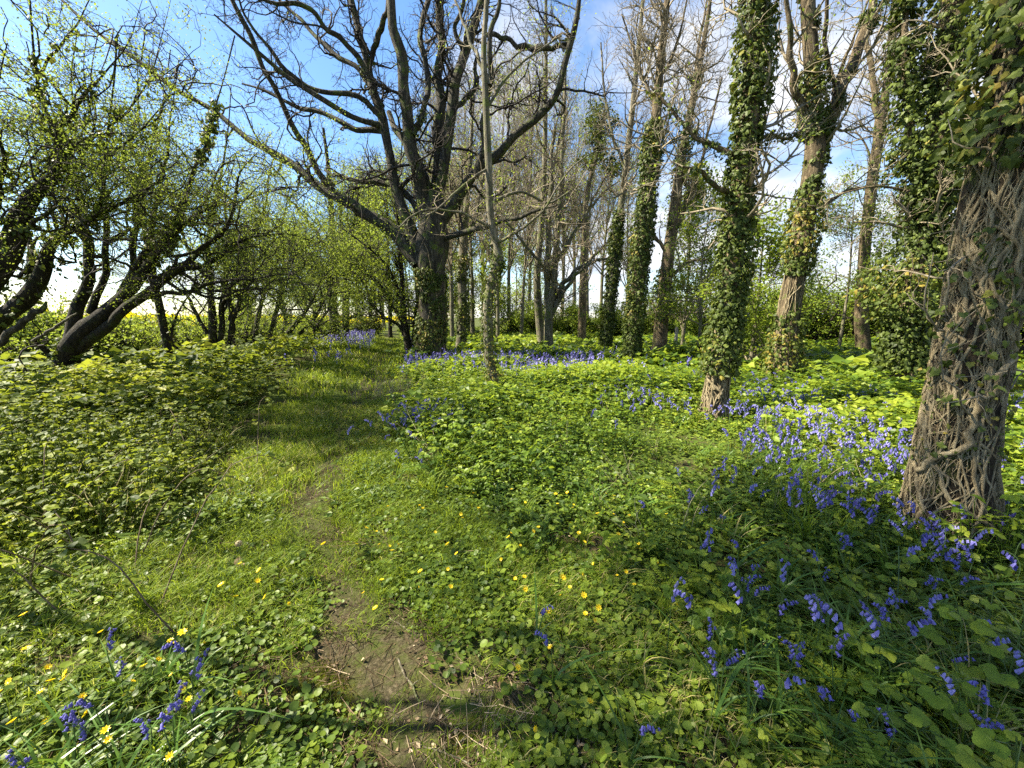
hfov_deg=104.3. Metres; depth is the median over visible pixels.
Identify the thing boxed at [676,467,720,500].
bluebell
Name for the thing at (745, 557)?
bluebell
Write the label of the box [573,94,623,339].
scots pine
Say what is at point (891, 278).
hedge bush
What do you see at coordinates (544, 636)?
bluebell
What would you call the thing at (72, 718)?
bluebell
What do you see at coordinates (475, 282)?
leafy tree
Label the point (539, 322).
pale thin tree
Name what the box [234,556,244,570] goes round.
dead leaf
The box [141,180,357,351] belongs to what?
hawthorn tree
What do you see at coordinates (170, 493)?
bramble cane
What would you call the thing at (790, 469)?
bluebell
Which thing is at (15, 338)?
hedge shrub
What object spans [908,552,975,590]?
bluebell
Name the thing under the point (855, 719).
bluebell
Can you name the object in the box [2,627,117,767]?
bluebell
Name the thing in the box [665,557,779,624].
bluebell
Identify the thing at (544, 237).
bare tree
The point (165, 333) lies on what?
hawthorn tree
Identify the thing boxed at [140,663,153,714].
celandine flower
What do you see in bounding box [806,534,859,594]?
bluebell
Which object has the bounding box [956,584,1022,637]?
bramble plant
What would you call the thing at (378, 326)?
dark evergreen bush
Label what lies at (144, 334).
hedge shrub
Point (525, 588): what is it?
celandine flower
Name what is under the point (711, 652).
bluebell
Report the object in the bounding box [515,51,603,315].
bare tree
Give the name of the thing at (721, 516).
bluebell
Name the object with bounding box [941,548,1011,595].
bluebell
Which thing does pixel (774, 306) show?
hedge bush
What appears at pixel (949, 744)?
bramble plant
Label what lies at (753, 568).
bluebell
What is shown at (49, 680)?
celandine flower
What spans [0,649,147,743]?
bluebell
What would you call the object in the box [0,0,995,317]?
sky
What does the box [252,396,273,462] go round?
bramble cane
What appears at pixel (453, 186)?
bare tree
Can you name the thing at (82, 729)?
bluebell
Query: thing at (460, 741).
fallen stick
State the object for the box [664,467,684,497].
bluebell
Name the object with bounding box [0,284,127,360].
hedge shrub
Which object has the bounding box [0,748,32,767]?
bluebell
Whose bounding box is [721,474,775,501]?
bluebell
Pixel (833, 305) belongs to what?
hedge bush
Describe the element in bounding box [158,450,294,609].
bramble cane
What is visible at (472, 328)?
bare tree
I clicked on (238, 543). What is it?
dandelion clock
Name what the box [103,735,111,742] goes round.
celandine flower
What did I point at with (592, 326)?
hedge bush
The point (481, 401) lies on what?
bramble and raspberry leaves
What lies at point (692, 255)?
young hazel
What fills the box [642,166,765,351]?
leaning elder
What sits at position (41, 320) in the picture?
hedge shrub
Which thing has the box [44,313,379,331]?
crop stalks
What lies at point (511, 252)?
bare tree
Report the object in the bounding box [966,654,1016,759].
bluebell
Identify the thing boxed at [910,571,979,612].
bluebell
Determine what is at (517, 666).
celandine flower
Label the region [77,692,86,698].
celandine flower
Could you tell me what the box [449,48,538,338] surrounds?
bare tree
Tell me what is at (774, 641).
bluebell
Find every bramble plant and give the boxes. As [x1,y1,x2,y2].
[767,536,802,578]
[816,707,887,742]
[835,701,888,760]
[841,576,891,626]
[855,678,931,744]
[876,546,920,601]
[881,654,978,713]
[881,706,957,765]
[909,667,997,739]
[918,603,1004,679]
[950,727,1023,767]
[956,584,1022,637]
[969,619,1023,698]
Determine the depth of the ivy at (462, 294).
16.12 m
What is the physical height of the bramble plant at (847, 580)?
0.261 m
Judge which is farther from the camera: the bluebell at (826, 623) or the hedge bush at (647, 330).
the hedge bush at (647, 330)
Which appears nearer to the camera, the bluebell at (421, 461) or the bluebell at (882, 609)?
the bluebell at (882, 609)
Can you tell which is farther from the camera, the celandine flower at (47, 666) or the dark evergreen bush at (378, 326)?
the dark evergreen bush at (378, 326)
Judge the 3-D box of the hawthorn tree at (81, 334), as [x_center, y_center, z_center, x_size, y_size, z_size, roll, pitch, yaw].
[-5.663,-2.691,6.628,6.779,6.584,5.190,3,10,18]
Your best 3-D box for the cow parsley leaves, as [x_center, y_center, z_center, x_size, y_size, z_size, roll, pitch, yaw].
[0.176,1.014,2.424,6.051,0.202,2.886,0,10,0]
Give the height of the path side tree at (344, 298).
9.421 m
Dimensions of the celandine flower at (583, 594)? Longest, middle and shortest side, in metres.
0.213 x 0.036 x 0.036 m
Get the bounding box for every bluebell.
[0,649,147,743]
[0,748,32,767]
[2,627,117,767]
[21,679,141,759]
[42,709,122,765]
[62,679,167,740]
[91,687,254,745]
[105,648,287,735]
[131,701,181,767]
[133,689,282,767]
[134,680,187,767]
[160,589,236,690]
[389,449,429,478]
[415,456,452,476]
[515,629,648,685]
[569,642,699,767]
[639,500,694,528]
[645,596,798,704]
[653,488,753,544]
[659,617,827,734]
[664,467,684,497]
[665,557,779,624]
[673,505,707,545]
[673,647,818,682]
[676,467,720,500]
[678,489,718,516]
[694,577,757,614]
[701,647,757,762]
[712,509,762,531]
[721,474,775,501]
[721,641,910,767]
[724,556,794,616]
[727,646,912,755]
[728,551,766,597]
[730,535,793,577]
[731,486,817,521]
[732,587,798,713]
[738,489,769,522]
[739,618,806,767]
[743,623,834,765]
[746,547,777,598]
[747,459,794,496]
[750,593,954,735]
[764,632,940,767]
[775,594,980,684]
[778,500,849,550]
[785,566,829,607]
[787,464,800,479]
[796,538,846,567]
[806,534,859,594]
[807,544,908,626]
[808,594,866,672]
[810,709,990,767]
[815,511,912,594]
[818,703,897,767]
[832,576,939,677]
[836,497,916,530]
[875,574,942,609]
[891,575,938,597]
[902,520,955,546]
[903,605,1021,716]
[906,538,948,570]
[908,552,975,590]
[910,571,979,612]
[927,511,991,557]
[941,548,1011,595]
[942,557,1023,602]
[947,640,1023,765]
[956,542,1023,600]
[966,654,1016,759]
[969,710,993,766]
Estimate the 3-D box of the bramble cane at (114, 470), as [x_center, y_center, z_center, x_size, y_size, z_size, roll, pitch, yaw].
[-2.753,0.783,2.751,0.782,0.550,0.100,-4,10,-20]
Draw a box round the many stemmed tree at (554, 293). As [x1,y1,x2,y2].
[488,0,654,347]
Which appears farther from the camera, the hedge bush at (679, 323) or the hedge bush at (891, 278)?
the hedge bush at (679, 323)
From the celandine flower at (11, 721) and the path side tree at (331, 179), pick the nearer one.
the celandine flower at (11, 721)
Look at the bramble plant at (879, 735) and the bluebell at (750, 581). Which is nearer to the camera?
the bramble plant at (879, 735)
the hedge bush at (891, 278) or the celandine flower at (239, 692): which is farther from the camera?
the hedge bush at (891, 278)
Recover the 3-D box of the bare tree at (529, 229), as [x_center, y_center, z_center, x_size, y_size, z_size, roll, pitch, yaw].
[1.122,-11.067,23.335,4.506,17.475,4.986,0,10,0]
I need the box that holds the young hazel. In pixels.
[658,159,720,344]
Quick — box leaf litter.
[1,393,1021,767]
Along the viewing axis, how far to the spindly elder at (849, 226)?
13.81 m
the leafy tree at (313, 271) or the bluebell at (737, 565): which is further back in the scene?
the leafy tree at (313, 271)
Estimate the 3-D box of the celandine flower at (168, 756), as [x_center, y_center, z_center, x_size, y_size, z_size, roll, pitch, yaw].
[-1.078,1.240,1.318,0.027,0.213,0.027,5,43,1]
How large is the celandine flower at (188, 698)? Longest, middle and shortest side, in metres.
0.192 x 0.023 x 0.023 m
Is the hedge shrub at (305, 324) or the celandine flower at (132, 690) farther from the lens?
the hedge shrub at (305, 324)
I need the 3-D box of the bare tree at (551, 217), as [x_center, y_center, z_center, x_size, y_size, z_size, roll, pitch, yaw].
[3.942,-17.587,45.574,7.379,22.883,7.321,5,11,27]
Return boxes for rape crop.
[47,307,412,329]
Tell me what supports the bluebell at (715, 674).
on the ground at (454, 690)
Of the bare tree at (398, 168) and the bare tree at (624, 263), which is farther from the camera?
the bare tree at (398, 168)
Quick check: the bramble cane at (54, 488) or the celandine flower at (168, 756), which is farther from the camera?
the bramble cane at (54, 488)
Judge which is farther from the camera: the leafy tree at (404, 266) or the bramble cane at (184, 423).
the leafy tree at (404, 266)
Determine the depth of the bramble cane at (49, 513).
2.35 m
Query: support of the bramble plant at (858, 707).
on the ground at (454, 690)
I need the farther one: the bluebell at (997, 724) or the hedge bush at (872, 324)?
the hedge bush at (872, 324)
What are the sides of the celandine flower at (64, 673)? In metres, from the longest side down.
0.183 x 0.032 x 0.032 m
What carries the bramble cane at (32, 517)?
on the ground at (454, 690)
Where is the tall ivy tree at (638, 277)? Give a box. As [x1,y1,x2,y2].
[575,0,741,358]
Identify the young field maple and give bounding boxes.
[690,186,833,363]
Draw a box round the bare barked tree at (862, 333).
[822,0,925,351]
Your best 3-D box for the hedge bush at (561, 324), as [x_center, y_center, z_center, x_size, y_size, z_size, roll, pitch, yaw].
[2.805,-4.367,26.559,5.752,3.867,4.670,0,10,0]
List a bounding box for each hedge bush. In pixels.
[493,297,558,332]
[511,297,597,334]
[563,294,645,336]
[613,290,682,336]
[643,307,703,332]
[675,299,760,337]
[744,282,825,336]
[752,252,880,344]
[813,262,886,335]
[828,255,903,342]
[869,240,943,334]
[895,263,940,346]
[926,274,1023,359]
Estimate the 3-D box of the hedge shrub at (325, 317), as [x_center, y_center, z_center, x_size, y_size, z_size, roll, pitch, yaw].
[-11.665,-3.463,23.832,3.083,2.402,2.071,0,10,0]
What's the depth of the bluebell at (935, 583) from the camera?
2.02 m
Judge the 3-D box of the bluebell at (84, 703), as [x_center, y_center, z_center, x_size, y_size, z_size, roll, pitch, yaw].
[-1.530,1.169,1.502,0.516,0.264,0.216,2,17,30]
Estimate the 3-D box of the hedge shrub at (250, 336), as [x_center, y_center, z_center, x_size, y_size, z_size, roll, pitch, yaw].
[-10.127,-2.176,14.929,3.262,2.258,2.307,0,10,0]
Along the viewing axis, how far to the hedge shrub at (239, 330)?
13.31 m
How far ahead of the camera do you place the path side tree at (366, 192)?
28.33 m
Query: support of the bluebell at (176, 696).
on the ground at (454, 690)
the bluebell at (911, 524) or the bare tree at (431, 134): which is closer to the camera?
the bluebell at (911, 524)
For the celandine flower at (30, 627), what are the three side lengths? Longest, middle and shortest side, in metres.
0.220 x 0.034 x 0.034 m
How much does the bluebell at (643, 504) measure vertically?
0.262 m
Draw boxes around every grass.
[4,369,1023,577]
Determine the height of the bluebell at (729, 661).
0.254 m
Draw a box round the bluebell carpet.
[256,329,1023,738]
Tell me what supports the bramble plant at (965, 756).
on the ground at (454, 690)
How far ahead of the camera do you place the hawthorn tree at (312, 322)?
15.99 m
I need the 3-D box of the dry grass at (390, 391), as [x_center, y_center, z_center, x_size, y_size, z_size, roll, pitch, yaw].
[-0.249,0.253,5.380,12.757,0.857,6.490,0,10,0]
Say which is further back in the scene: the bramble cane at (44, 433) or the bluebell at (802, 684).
the bramble cane at (44, 433)
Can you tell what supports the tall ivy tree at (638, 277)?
on the ground at (454, 690)
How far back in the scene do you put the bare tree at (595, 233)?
24.64 m
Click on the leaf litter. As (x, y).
(439, 717)
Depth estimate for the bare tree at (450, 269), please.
22.52 m
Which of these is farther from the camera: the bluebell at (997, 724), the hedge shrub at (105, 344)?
the hedge shrub at (105, 344)
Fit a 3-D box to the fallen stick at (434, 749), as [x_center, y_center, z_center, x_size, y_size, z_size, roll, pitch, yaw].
[-0.285,1.326,1.459,0.300,0.034,0.031,4,10,21]
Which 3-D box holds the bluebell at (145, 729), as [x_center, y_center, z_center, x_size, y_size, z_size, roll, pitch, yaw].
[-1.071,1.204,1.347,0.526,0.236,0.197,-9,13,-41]
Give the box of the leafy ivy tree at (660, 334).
[609,0,742,350]
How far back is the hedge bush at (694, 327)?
21.46 m
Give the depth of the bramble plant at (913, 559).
2.04 m
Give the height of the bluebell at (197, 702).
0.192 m
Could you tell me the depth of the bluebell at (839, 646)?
1.53 m
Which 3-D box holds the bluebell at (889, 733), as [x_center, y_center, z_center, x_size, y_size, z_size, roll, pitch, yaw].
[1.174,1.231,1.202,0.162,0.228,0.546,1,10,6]
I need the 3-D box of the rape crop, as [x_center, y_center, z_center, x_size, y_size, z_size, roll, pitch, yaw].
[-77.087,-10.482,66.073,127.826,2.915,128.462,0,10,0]
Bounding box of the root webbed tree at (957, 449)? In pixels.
[860,0,1023,563]
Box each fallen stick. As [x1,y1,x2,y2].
[391,707,400,729]
[397,658,421,702]
[420,745,468,764]
[455,736,465,746]
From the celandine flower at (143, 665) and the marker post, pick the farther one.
the marker post
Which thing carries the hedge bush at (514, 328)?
on the ground at (454, 690)
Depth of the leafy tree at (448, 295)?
25.45 m
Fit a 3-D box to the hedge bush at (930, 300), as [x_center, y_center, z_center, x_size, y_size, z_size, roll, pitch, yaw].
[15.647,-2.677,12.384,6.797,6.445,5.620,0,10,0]
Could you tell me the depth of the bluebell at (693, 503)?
2.90 m
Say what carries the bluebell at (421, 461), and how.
on the ground at (454, 690)
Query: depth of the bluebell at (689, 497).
2.73 m
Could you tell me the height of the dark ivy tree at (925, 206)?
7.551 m
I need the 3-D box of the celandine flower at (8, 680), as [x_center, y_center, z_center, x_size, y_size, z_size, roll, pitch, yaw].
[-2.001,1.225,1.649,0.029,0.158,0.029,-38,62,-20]
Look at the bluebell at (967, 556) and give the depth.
2.13 m
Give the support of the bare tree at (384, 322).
on the ground at (454, 690)
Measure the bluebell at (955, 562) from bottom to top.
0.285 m
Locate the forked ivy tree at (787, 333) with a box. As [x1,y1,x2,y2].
[712,0,926,387]
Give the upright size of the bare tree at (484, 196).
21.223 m
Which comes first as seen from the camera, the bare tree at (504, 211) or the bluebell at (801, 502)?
the bluebell at (801, 502)
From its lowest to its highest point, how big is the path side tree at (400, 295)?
7.533 m
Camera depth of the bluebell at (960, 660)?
1.60 m
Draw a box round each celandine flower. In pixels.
[5,677,31,684]
[7,718,41,767]
[19,611,46,652]
[20,645,30,686]
[34,718,48,741]
[35,663,51,690]
[37,688,66,720]
[42,678,54,738]
[61,670,108,676]
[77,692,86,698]
[99,725,111,750]
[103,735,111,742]
[118,689,134,749]
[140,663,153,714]
[165,751,192,761]
[177,628,187,656]
[185,695,200,719]
[217,690,241,712]
[507,663,521,682]
[509,586,527,600]
[546,574,566,593]
[576,592,586,610]
[582,698,592,742]
[595,604,601,610]
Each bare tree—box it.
[328,151,369,311]
[346,141,391,328]
[372,112,447,311]
[374,140,416,266]
[398,82,478,244]
[404,55,478,337]
[418,50,520,334]
[448,129,479,262]
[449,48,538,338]
[457,81,516,328]
[473,116,546,297]
[476,51,559,331]
[495,18,558,333]
[498,80,566,312]
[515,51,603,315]
[519,124,575,267]
[539,78,604,330]
[556,87,628,315]
[569,103,638,311]
[596,139,657,316]
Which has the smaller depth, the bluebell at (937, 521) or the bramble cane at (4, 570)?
the bramble cane at (4, 570)
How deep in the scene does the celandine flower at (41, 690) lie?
1.44 m
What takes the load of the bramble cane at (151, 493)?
on the ground at (454, 690)
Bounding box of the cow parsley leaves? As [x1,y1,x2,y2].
[110,462,1023,767]
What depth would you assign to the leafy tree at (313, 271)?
28.85 m
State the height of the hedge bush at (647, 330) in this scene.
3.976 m
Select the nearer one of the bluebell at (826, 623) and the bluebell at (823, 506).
the bluebell at (826, 623)
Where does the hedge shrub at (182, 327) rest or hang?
on the ground at (454, 690)
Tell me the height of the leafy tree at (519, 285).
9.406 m
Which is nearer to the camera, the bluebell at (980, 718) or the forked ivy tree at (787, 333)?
the bluebell at (980, 718)
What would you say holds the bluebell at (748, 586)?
on the ground at (454, 690)
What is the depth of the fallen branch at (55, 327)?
6.66 m
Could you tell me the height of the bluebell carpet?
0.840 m
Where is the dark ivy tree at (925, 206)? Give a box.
[796,0,992,379]
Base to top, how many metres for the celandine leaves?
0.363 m
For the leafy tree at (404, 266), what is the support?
on the ground at (454, 690)
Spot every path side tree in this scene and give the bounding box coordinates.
[262,109,383,341]
[308,167,384,336]
[322,163,399,315]
[325,147,452,352]
[356,165,414,337]
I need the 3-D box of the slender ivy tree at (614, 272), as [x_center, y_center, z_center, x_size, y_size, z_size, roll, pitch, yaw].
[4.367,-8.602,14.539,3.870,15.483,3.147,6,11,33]
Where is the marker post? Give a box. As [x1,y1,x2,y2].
[674,327,677,340]
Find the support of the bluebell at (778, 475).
on the ground at (454, 690)
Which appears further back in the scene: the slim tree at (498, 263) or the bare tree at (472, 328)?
the bare tree at (472, 328)
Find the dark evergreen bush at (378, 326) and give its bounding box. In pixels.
[349,313,385,335]
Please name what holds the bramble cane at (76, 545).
on the ground at (454, 690)
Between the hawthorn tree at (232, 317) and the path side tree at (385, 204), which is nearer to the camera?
the hawthorn tree at (232, 317)
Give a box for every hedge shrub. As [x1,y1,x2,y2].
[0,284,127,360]
[0,292,61,376]
[6,312,150,372]
[20,302,68,345]
[43,289,189,355]
[120,307,207,351]
[136,310,227,351]
[157,300,252,354]
[185,302,287,343]
[242,309,312,339]
[279,303,325,334]
[303,311,328,327]
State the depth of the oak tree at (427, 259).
12.27 m
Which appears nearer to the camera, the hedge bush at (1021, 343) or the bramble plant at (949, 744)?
the bramble plant at (949, 744)
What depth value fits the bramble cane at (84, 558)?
2.04 m
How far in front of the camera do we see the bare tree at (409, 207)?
34.91 m
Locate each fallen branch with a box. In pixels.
[0,301,47,346]
[31,312,77,341]
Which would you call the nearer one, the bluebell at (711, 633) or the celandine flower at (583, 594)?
the bluebell at (711, 633)
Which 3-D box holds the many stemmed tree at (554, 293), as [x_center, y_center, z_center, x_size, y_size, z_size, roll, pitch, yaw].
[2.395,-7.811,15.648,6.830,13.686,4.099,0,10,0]
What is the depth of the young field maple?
9.79 m
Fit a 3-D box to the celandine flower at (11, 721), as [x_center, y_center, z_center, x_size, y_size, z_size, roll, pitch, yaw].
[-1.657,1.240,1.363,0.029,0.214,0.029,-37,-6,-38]
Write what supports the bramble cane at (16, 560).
on the ground at (454, 690)
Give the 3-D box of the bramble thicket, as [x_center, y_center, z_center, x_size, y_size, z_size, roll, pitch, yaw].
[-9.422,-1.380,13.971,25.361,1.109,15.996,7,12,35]
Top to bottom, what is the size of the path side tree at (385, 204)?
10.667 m
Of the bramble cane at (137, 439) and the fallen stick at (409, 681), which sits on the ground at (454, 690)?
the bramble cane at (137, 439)
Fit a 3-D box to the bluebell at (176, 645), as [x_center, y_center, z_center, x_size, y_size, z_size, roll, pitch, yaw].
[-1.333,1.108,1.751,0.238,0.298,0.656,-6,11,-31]
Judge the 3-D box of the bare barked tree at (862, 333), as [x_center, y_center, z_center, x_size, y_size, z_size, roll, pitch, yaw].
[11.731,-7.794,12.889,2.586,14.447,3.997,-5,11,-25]
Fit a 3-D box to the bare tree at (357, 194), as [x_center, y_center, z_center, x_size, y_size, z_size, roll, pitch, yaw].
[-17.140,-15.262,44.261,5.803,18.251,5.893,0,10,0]
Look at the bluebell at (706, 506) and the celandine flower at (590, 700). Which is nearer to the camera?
the celandine flower at (590, 700)
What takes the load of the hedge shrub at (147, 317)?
on the ground at (454, 690)
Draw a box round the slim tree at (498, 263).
[393,0,607,391]
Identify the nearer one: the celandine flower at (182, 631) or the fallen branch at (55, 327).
the celandine flower at (182, 631)
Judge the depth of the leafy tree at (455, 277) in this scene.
37.02 m
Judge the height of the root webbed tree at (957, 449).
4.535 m
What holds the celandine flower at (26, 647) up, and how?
on the ground at (454, 690)
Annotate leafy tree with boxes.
[216,232,257,316]
[258,201,307,308]
[281,202,342,318]
[341,226,376,316]
[368,201,419,329]
[445,262,477,325]
[446,225,480,323]
[446,237,488,330]
[469,232,528,327]
[489,217,533,312]
[510,239,544,311]
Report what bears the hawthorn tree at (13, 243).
on the ground at (454, 690)
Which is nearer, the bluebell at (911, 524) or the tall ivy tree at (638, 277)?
the bluebell at (911, 524)
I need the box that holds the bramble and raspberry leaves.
[377,329,1023,767]
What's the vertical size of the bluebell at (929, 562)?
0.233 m
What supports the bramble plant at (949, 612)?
on the ground at (454, 690)
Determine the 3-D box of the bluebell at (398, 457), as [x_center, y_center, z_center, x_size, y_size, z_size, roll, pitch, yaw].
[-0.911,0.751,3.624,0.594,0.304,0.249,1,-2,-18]
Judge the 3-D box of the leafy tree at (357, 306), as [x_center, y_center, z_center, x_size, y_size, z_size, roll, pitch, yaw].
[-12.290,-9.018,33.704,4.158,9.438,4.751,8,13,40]
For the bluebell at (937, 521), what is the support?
on the ground at (454, 690)
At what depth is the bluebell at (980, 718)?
1.27 m
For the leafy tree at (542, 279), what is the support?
on the ground at (454, 690)
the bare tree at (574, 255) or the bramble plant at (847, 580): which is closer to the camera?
the bramble plant at (847, 580)
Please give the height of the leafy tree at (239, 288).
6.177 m
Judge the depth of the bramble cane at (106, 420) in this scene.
4.03 m
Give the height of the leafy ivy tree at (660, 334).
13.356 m
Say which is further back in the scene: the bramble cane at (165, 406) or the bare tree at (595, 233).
the bare tree at (595, 233)
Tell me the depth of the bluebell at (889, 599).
1.88 m
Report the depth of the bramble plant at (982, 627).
1.51 m
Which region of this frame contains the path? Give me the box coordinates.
[282,356,464,767]
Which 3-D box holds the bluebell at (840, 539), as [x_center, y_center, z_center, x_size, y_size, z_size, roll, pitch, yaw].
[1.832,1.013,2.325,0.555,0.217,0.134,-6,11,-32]
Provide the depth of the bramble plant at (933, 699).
1.39 m
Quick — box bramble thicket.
[0,328,341,610]
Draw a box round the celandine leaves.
[0,381,1023,767]
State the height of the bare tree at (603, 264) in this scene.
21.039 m
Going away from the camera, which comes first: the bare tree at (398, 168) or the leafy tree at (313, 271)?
the leafy tree at (313, 271)
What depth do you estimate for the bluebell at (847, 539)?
2.20 m
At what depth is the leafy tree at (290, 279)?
28.94 m
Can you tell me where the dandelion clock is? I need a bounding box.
[235,540,241,555]
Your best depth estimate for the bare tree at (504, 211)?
43.11 m
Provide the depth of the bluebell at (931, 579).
2.03 m
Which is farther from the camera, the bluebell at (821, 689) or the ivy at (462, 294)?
the ivy at (462, 294)
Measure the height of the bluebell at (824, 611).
0.273 m
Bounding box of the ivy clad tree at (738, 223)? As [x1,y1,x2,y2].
[621,0,860,425]
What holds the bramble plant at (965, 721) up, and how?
on the ground at (454, 690)
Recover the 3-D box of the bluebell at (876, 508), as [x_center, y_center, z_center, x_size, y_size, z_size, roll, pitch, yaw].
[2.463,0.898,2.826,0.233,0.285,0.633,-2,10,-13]
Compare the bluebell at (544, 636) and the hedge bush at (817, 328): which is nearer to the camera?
the bluebell at (544, 636)
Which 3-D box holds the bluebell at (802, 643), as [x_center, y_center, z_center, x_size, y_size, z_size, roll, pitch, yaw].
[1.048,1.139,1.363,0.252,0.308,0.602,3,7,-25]
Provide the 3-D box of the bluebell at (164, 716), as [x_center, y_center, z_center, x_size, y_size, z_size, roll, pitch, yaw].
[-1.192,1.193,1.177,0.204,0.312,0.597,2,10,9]
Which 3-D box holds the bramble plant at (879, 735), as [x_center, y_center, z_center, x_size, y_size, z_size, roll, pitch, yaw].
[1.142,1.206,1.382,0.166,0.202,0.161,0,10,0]
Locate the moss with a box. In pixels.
[171,426,582,767]
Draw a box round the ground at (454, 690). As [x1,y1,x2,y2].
[0,318,1023,767]
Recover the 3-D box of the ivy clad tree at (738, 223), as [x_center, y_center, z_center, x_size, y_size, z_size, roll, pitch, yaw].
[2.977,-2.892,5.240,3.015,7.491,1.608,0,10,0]
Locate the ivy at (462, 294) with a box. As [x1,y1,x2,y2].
[414,23,523,351]
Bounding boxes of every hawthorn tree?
[0,0,245,302]
[0,0,290,334]
[0,21,398,386]
[3,50,315,360]
[52,85,358,354]
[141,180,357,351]
[222,206,392,352]
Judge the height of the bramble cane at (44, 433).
0.674 m
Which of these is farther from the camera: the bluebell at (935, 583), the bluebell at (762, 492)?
the bluebell at (762, 492)
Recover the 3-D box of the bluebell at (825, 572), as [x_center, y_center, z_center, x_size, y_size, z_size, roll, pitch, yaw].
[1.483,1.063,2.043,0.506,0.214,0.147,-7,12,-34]
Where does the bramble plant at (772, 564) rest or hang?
on the ground at (454, 690)
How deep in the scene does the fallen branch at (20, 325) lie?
5.05 m
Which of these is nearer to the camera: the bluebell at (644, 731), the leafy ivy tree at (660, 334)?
the bluebell at (644, 731)
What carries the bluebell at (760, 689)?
on the ground at (454, 690)
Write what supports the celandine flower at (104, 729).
on the ground at (454, 690)
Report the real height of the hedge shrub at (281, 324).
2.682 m
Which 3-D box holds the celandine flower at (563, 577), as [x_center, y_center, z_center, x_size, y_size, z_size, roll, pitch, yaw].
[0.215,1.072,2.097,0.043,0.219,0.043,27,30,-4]
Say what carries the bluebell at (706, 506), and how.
on the ground at (454, 690)
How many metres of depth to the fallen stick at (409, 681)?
1.72 m
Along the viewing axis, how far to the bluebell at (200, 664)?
1.46 m
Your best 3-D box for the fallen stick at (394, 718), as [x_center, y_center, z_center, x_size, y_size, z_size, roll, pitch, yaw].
[-0.454,1.314,1.573,0.039,0.030,0.091,-2,10,-9]
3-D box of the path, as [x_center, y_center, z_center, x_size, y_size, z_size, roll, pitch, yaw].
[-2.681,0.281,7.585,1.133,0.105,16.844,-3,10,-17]
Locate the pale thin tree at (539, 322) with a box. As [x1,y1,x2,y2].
[508,0,593,343]
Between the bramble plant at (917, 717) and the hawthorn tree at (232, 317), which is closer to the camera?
the bramble plant at (917, 717)
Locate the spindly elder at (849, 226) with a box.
[769,155,910,350]
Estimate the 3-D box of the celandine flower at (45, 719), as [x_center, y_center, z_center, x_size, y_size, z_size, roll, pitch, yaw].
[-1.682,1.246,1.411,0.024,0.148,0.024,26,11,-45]
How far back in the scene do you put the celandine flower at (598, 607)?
1.94 m
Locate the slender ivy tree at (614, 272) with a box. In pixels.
[585,0,698,347]
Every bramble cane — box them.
[0,498,70,542]
[0,549,73,577]
[0,558,58,612]
[9,485,97,518]
[28,518,95,591]
[30,537,176,635]
[35,430,76,537]
[40,504,90,562]
[66,457,178,515]
[93,414,117,435]
[99,437,161,471]
[134,483,175,566]
[138,467,244,558]
[158,403,195,470]
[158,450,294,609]
[168,421,199,442]
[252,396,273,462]
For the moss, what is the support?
on the path
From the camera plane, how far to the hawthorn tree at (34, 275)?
5.41 m
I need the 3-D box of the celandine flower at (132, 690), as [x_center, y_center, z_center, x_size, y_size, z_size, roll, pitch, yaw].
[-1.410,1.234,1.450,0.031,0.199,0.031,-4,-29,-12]
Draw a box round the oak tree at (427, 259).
[17,0,645,359]
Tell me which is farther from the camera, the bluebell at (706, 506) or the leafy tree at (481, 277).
the leafy tree at (481, 277)
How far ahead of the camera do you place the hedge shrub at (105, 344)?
8.97 m

